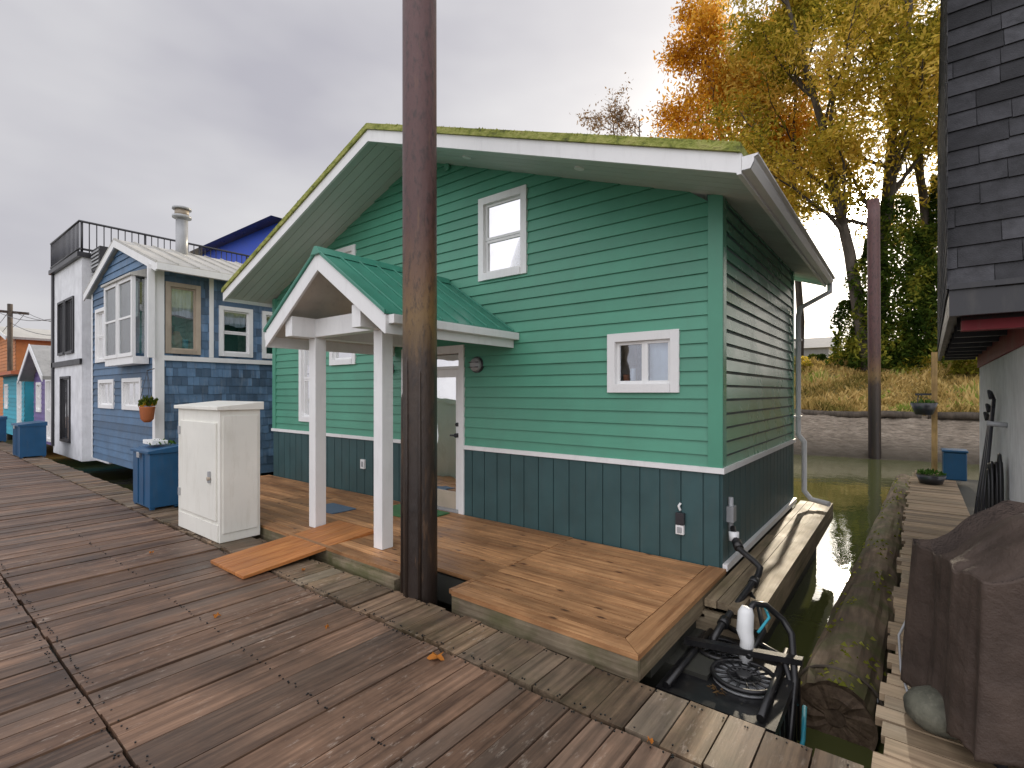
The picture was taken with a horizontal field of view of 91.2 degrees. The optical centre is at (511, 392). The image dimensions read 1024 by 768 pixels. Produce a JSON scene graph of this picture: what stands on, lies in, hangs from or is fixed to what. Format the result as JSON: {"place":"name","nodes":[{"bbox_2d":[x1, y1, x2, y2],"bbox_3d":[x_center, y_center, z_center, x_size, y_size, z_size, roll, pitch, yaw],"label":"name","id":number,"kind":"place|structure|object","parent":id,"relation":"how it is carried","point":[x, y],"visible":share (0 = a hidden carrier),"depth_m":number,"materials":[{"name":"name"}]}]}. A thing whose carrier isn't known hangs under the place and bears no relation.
{"place":"outdoors","nodes":[
{"label":"outdoors","id":0,"kind":"place"},
{"bbox_2d":[0,304,50,439],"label":"utility pole","id":1,"kind":"object","parent":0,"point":[9,311],"visible":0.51,"depth_m":21.71,"materials":[{"name":"brown wood"}]},
{"bbox_2d":[18,344,50,444],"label":"purple house","id":2,"kind":"structure","parent":0,"point":[36,367],"depth_m":16.25,"materials":[{"name":"grey wood"}]},
{"bbox_2d":[48,251,112,463],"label":"walls","id":3,"kind":"structure","parent":0,"point":[71,275],"depth_m":13.06,"materials":[{"name":"white paint"}]},
{"bbox_2d":[57,296,73,442],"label":"windows","id":4,"kind":"structure","parent":3,"relation":"attached to","point":[65,326],"depth_m":13.75,"materials":[{"name":"glass"}]},
{"bbox_2d":[91,246,107,275],"bbox_3d":[-10.210,-3.269,12.827,0.900,0.650,0.770,0,0,38],"label":"air conditioner","id":5,"kind":"object","parent":3,"relation":"attached to","point":[97,253],"visible":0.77,"depth_m":12.38,"materials":[{"name":"grey metal"}]},
{"bbox_2d":[50,220,249,268],"bbox_3d":[-8.851,-3.957,17.984,3.291,0.826,10.980,0,0,38],"label":"roof deck railing","id":6,"kind":"object","parent":3,"relation":"on","point":[61,248],"visible":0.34,"depth_m":13.64,"materials":[{"name":"black metal"}]},
{"bbox_2d":[92,250,273,472],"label":"walls","id":7,"kind":"structure","parent":0,"point":[118,432],"depth_m":10.37,"materials":[{"name":"blue wood"}]},
{"bbox_2d":[101,269,148,366],"bbox_3d":[-7.720,-1.454,9.982,1.930,1.820,0.310,0,0,38],"label":"bay window","id":8,"kind":"structure","parent":7,"relation":"attached to","point":[120,304],"depth_m":9.73,"materials":[{"name":"white wood"}]},
{"bbox_2d":[83,238,241,300],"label":"roof","id":9,"kind":"structure","parent":7,"relation":"on","point":[168,260],"depth_m":10.30,"materials":[{"name":"grey metal"}]},
{"bbox_2d":[172,205,191,254],"bbox_3d":[-7.481,-3.509,11.364,0.380,1.330,0.380,0,0,38],"label":"chimney pipe","id":10,"kind":"object","parent":9,"relation":"on","point":[181,216],"visible":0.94,"depth_m":11.27,"materials":[{"name":"silver metal"}]},
{"bbox_2d":[91,263,271,457],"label":"windows and trim","id":11,"kind":"structure","parent":7,"relation":"attached to","point":[182,318],"depth_m":10.02,"materials":[{"name":"white glass"}]},
{"bbox_2d":[138,368,158,421],"bbox_3d":[-6.594,0.041,9.072,0.358,0.989,0.326,0,0,38],"label":"hanging flower pot","id":12,"kind":"object","parent":11,"relation":"hanging from","point":[147,414],"visible":1,"depth_m":8.98,"materials":[{"name":"orange ceramic"}]},
{"bbox_2d":[190,215,282,263],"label":"blue top floor house","id":13,"kind":"structure","parent":0,"point":[248,239],"depth_m":18.91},
{"bbox_2d":[0,0,940,349],"label":"sky","id":14,"kind":"structure","parent":0,"point":[114,113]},
{"bbox_2d":[5,434,979,767],"bbox_3d":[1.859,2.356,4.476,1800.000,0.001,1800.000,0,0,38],"label":"water","id":15,"kind":"structure","parent":0,"point":[853,490],"depth_m":9.02,"materials":[{"name":"green liquid"}]},
{"bbox_2d":[0,370,33,434],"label":"turquoise house","id":16,"kind":"structure","parent":15,"relation":"on","point":[18,402],"depth_m":18.84,"materials":[{"name":"teal wood"}]},
{"bbox_2d":[0,326,50,415],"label":"orange house","id":17,"kind":"structure","parent":15,"relation":"on","point":[22,339],"depth_m":23.38,"materials":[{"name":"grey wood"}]},
{"bbox_2d":[400,0,436,604],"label":"steel pile","id":18,"kind":"object","parent":15,"relation":"in","point":[418,554],"visible":0.8,"depth_m":4.11,"materials":[{"name":"brown metal"}]},
{"bbox_2d":[0,441,863,767],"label":"boardwalk dock","id":19,"kind":"object","parent":15,"relation":"on","point":[120,647],"visible":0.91,"depth_m":2.94,"materials":[{"name":"brown wood"}]},
{"bbox_2d":[0,416,6,441],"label":"blue storage box","id":20,"kind":"object","parent":19,"relation":"on","point":[3,428],"visible":1,"depth_m":16.82,"materials":[{"name":"blue plastic"}]},
{"bbox_2d":[11,420,47,457],"bbox_3d":[-12.611,1.206,13.088,1.040,0.900,0.565,0,0,38],"label":"blue storage box","id":21,"kind":"object","parent":19,"relation":"on","point":[29,438],"visible":1,"depth_m":12.81,"materials":[{"name":"blue plastic"}]},
{"bbox_2d":[130,438,177,509],"bbox_3d":[-5.248,1.164,7.383,0.770,0.985,0.445,0,0,38],"label":"blue storage box","id":22,"kind":"object","parent":19,"relation":"on","point":[155,473],"visible":0.97,"depth_m":7.19,"materials":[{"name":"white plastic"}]},
{"bbox_2d":[174,401,263,542],"bbox_3d":[-3.543,0.880,6.016,1.260,1.548,0.530,0,0,38],"label":"electrical cabinet","id":23,"kind":"object","parent":19,"relation":"on","point":[218,471],"visible":1,"depth_m":5.69,"materials":[{"name":"white metal"}]},
{"bbox_2d":[211,520,373,578],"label":"wooden ramp","id":24,"kind":"structure","parent":19,"relation":"on","point":[254,560],"depth_m":5.04,"materials":[{"name":"brown wood"}]},
{"bbox_2d":[149,551,653,743],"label":"fallen leaves","id":25,"kind":"object","parent":19,"relation":"on","point":[433,655],"visible":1,"depth_m":3.13,"materials":[{"name":"orange plant"}]},
{"bbox_2d":[172,475,832,690],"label":"house deck","id":26,"kind":"structure","parent":15,"relation":"in","point":[636,616],"depth_m":4.31,"materials":[{"name":"brown wood"}]},
{"bbox_2d":[326,503,355,513],"bbox_3d":[-2.398,1.548,6.705,0.550,0.012,0.350,0,0,38],"label":"blue mat","id":27,"kind":"object","parent":26,"relation":"on","point":[333,508],"visible":0.71,"depth_m":6.67,"materials":[{"name":"blue fabric"}]},
{"bbox_2d":[263,246,518,549],"bbox_3d":[-1.424,0.034,5.833,2.360,3.045,1.880,0,0,38],"label":"porch","id":28,"kind":"object","parent":26,"relation":"on","point":[335,301],"visible":0.88,"depth_m":5.42,"materials":[{"name":"white wood"}]},
{"bbox_2d":[373,504,449,516],"bbox_3d":[-1.313,1.547,6.508,0.900,0.014,0.520,0,0,38],"label":"door mat","id":29,"kind":"object","parent":26,"relation":"on","point":[397,510],"depth_m":6.44,"materials":[{"name":"fabric"}]},
{"bbox_2d":[272,163,793,567],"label":"walls","id":30,"kind":"structure","parent":26,"relation":"on","point":[711,278],"depth_m":5.41,"materials":[{"name":"green wood"}]},
{"bbox_2d":[401,345,464,514],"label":"door","id":31,"kind":"structure","parent":30,"relation":"attached to","point":[450,419],"depth_m":6.63,"materials":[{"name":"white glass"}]},
{"bbox_2d":[299,184,679,421],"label":"windows","id":32,"kind":"structure","parent":30,"relation":"attached to","point":[644,362],"depth_m":5.79,"materials":[{"name":"white glass"}]},
{"bbox_2d":[360,163,684,534],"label":"wall fixtures","id":33,"kind":"object","parent":30,"relation":"attached to","point":[476,365],"depth_m":6.17,"materials":[{"name":"grey"}]},
{"bbox_2d":[221,123,834,307],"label":"roof","id":34,"kind":"structure","parent":30,"relation":"on","point":[357,177],"depth_m":5.35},
{"bbox_2d":[271,428,796,571],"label":"skirt trim","id":35,"kind":"structure","parent":30,"relation":"attached to","point":[732,560],"depth_m":5.35,"materials":[{"name":"white wood"}]},
{"bbox_2d":[793,283,832,506],"bbox_3d":[4.358,-0.020,7.233,0.464,3.163,0.687,0,0,38],"label":"downspout","id":36,"kind":"object","parent":30,"relation":"attached to","point":[798,416],"visible":1,"depth_m":7.18,"materials":[{"name":"grey metal"}]},
{"bbox_2d":[709,497,806,745],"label":"drain pipes","id":37,"kind":"object","parent":26,"relation":"on","point":[743,630],"visible":0.94,"depth_m":3.50,"materials":[{"name":"black plastic"}]},
{"bbox_2d":[656,628,803,742],"bbox_3d":[1.474,2.126,3.322,0.720,0.760,0.950,0,0,38],"label":"pump tank","id":38,"kind":"object","parent":15,"relation":"in","point":[758,690],"visible":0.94,"depth_m":3.22,"materials":[{"name":"black plastic"}]},
{"bbox_2d":[801,474,909,750],"bbox_3d":[6.140,2.184,8.021,0.664,0.675,12.148,0,0,40],"label":"floating log","id":39,"kind":"object","parent":15,"relation":"on","point":[845,671],"visible":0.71,"depth_m":4.00,"materials":[{"name":"brown wood"}]},
{"bbox_2d":[867,198,880,459],"bbox_3d":[12.873,-1.144,17.823,0.426,11.402,0.380,0,0,38],"label":"steel pile","id":40,"kind":"object","parent":15,"relation":"in","point":[874,324],"visible":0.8,"depth_m":17.68,"materials":[{"name":"brown metal"}]},
{"bbox_2d":[871,470,1021,767],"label":"side walkway","id":41,"kind":"structure","parent":15,"relation":"on","point":[934,512],"depth_m":3.16,"materials":[{"name":"brown wood"}]},
{"bbox_2d":[910,352,937,473],"bbox_3d":[8.104,0.581,9.870,0.429,2.750,0.440,0,0,38],"label":"wooden post","id":42,"kind":"object","parent":41,"relation":"on","point":[926,407],"visible":0.99,"depth_m":9.84,"materials":[{"name":"brown wood"}]},
{"bbox_2d":[897,621,957,739],"bbox_3d":[2.135,1.454,2.637,0.280,0.403,0.607,0,0,10],"label":"stone weight","id":43,"kind":"object","parent":41,"relation":"on","point":[924,707],"visible":0.6,"depth_m":2.44,"materials":[{"name":"grey stone"}]},
{"bbox_2d":[916,468,946,484],"bbox_3d":[7.611,1.518,9.113,0.440,0.277,0.440,0,0,38],"label":"potted plant","id":44,"kind":"object","parent":41,"relation":"on","point":[928,476],"visible":1,"depth_m":9.01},
{"bbox_2d":[941,448,968,480],"bbox_3d":[8.458,1.371,9.592,0.380,0.570,0.440,0,0,38],"label":"blue bin","id":45,"kind":"object","parent":41,"relation":"on","point":[954,463],"visible":0.89,"depth_m":9.44,"materials":[{"name":"blue plastic"}]},
{"bbox_2d":[900,500,1023,767],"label":"covered barbecue","id":46,"kind":"object","parent":41,"relation":"on","point":[963,646],"visible":0.95,"depth_m":2.28,"materials":[{"name":"fabric"}]},
{"bbox_2d":[937,0,1023,508],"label":"house","id":47,"kind":"structure","parent":41,"relation":"on","point":[980,219],"depth_m":3.08,"materials":[{"name":"grey wood"}]},
{"bbox_2d":[986,421,1007,508],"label":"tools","id":48,"kind":"object","parent":47,"relation":"attached to","point":[994,483],"visible":0.53,"depth_m":3.88,"materials":[{"name":"black plastic"}]},
{"bbox_2d":[973,390,995,513],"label":"garden tools","id":49,"kind":"object","parent":41,"relation":"on","point":[980,500],"visible":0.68,"depth_m":4.44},
{"bbox_2d":[794,368,979,464],"bbox_3d":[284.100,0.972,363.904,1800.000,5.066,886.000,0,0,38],"label":"river bank","id":50,"kind":"structure","parent":0,"point":[906,439],"depth_m":19.21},
{"bbox_2d":[577,72,689,137],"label":"bare alder tree","id":51,"kind":"object","parent":50,"relation":"on","point":[619,114],"visible":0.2,"depth_m":44.31,"materials":[{"name":"brown plant"}]},
{"bbox_2d":[639,0,834,177],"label":"orange cottonwood tree","id":52,"kind":"object","parent":50,"relation":"on","point":[711,12],"visible":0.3,"depth_m":36.29,"materials":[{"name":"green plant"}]},
{"bbox_2d":[702,8,841,361],"bbox_3d":[16.359,-15.069,32.454,8.836,27.919,11.988,0,0,38],"label":"cottonwood tree","id":53,"kind":"object","parent":50,"relation":"on","point":[778,109],"visible":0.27,"depth_m":31.49,"materials":[{"name":"orange plant"}]},
{"bbox_2d":[693,0,940,370],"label":"cottonwood tree","id":54,"kind":"object","parent":50,"relation":"on","point":[798,24],"visible":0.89,"depth_m":25.21,"materials":[{"name":"yellow plant"}]},
{"bbox_2d":[794,337,840,360],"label":"distant shed","id":55,"kind":"structure","parent":50,"relation":"on","point":[817,345],"depth_m":41.47,"materials":[{"name":"grey metal"}]},
{"bbox_2d":[807,339,943,365],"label":"bank shrubs","id":56,"kind":"object","parent":50,"relation":"on","point":[822,357],"visible":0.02,"depth_m":27.39,"materials":[{"name":"green plant"}]},
{"bbox_2d":[814,0,940,340],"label":"cottonwood tree","id":57,"kind":"object","parent":50,"relation":"on","point":[923,192],"visible":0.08,"depth_m":26.35,"materials":[{"name":"yellow plant"}]},
{"bbox_2d":[794,354,979,415],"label":"bank grass","id":58,"kind":"structure","parent":50,"relation":"on","point":[820,371],"depth_m":23.48,"materials":[{"name":"yellow plant"}]},
{"bbox_2d":[794,409,979,419],"bbox_3d":[13.503,0.931,22.543,28.026,0.372,0.497,0,0,38],"label":"shore log","id":59,"kind":"object","parent":50,"relation":"on","point":[941,415],"visible":0.19,"depth_m":20.62,"materials":[{"name":"brown wood"}]},
{"bbox_2d":[794,355,979,374],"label":"autumn shrubs","id":60,"kind":"object","parent":50,"relation":"on","point":[956,365],"visible":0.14,"depth_m":24.09,"materials":[{"name":"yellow plant"}]},
{"bbox_2d":[825,174,955,369],"bbox_3d":[20.869,-6.338,25.980,7.444,10.420,4.656,0,0,-3],"label":"ivy","id":61,"kind":"object","parent":50,"relation":"on","point":[905,322],"visible":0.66,"depth_m":25.21,"materials":[{"name":"green plant"}]}
]}

